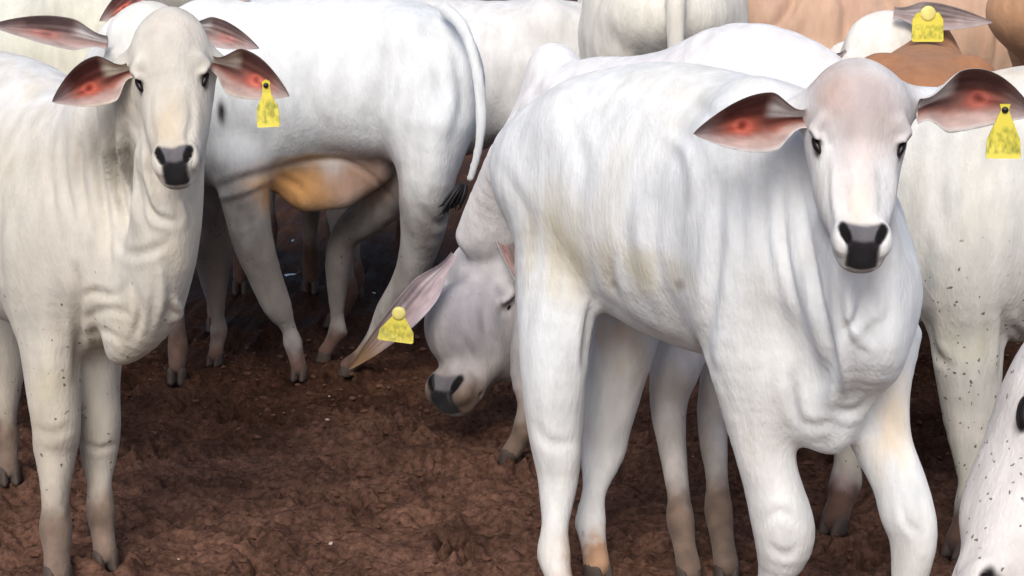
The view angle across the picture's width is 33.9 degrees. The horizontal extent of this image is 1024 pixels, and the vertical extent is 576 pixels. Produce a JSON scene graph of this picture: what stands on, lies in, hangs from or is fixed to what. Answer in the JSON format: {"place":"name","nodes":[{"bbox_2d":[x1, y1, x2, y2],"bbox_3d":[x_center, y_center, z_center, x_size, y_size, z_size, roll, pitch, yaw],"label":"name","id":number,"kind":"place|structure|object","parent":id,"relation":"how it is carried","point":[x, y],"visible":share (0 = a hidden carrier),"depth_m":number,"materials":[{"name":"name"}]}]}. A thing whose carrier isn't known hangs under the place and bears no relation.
{"place":"outdoors","nodes":[
{"label":"outdoors","id":0,"kind":"place"},
{"bbox_2d":[0,0,1022,575],"bbox_3d":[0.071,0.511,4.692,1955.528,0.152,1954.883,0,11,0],"label":"ground","id":1,"kind":"structure","parent":0,"point":[466,530],"depth_m":4.59,"materials":[{"name":"brown soil"}]},
{"bbox_2d":[0,0,110,74],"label":"cow","id":2,"kind":"object","parent":1,"relation":"on","point":[88,13],"visible":0.06,"depth_m":6.18},
{"bbox_2d":[0,1,259,385],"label":"calf","id":3,"kind":"object","parent":1,"relation":"on","point":[111,39],"visible":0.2,"depth_m":4.59},
{"bbox_2d":[0,6,288,575],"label":"calf","id":4,"kind":"object","parent":1,"relation":"on","point":[102,160],"visible":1,"depth_m":3.59},
{"bbox_2d":[99,0,330,295],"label":"calf","id":5,"kind":"object","parent":1,"relation":"on","point":[310,259],"visible":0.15,"depth_m":6.94},
{"bbox_2d":[178,0,486,381],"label":"calf","id":6,"kind":"object","parent":1,"relation":"on","point":[382,112],"visible":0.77,"depth_m":5.26},
{"bbox_2d":[358,217,400,296],"bbox_3d":[-0.581,-0.597,6.893,0.611,1.247,1.663,-3,12,-12],"label":"calf","id":7,"kind":"object","parent":1,"relation":"on","point":[397,243],"visible":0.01,"depth_m":7.60},
{"bbox_2d":[177,395,693,559],"bbox_3d":[0.167,0.475,4.816,3.430,0.070,2.581,0,11,0],"label":"pale grit","id":8,"kind":"object","parent":1,"relation":"on","point":[331,543],"visible":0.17,"depth_m":4.02,"materials":[{"name":"stone"}]},
{"bbox_2d":[322,0,581,327],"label":"calf","id":9,"kind":"object","parent":1,"relation":"on","point":[510,37],"visible":0.11,"depth_m":6.09},
{"bbox_2d":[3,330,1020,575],"bbox_3d":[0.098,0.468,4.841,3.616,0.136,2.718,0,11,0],"label":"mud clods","id":10,"kind":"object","parent":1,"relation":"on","point":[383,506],"visible":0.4,"depth_m":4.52,"materials":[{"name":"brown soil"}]},
{"bbox_2d":[349,23,842,575],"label":"calf","id":11,"kind":"object","parent":1,"relation":"on","point":[463,299],"visible":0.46,"depth_m":4.50},
{"bbox_2d":[577,0,747,58],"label":"cow","id":12,"kind":"object","parent":1,"relation":"on","point":[620,28],"visible":0.17,"depth_m":5.64},
{"bbox_2d":[490,57,1023,575],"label":"calf","id":13,"kind":"object","parent":1,"relation":"on","point":[748,237],"visible":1,"depth_m":3.21},
{"bbox_2d":[748,0,1011,70],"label":"cow","id":14,"kind":"object","parent":1,"relation":"on","point":[828,24],"visible":0.11,"depth_m":6.64},
{"bbox_2d":[830,1,992,59],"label":"calf","id":15,"kind":"object","parent":1,"relation":"on","point":[887,31],"visible":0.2,"depth_m":5.31},
{"bbox_2d":[818,66,1023,561],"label":"calf","id":16,"kind":"object","parent":1,"relation":"on","point":[960,195],"visible":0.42,"depth_m":3.87},
{"bbox_2d":[865,30,994,436],"bbox_3d":[1.296,-0.265,5.401,0.472,1.185,1.683,2,12,12],"label":"calf","id":17,"kind":"object","parent":1,"relation":"on","point":[932,64],"visible":0.12,"depth_m":4.72},
{"bbox_2d":[952,343,1023,575],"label":"calf","id":18,"kind":"object","parent":1,"relation":"on","point":[991,519],"visible":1,"depth_m":3.09},
{"bbox_2d":[986,0,1023,66],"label":"cow","id":19,"kind":"object","parent":1,"relation":"on","point":[1006,18],"visible":0.52,"depth_m":5.69}
]}

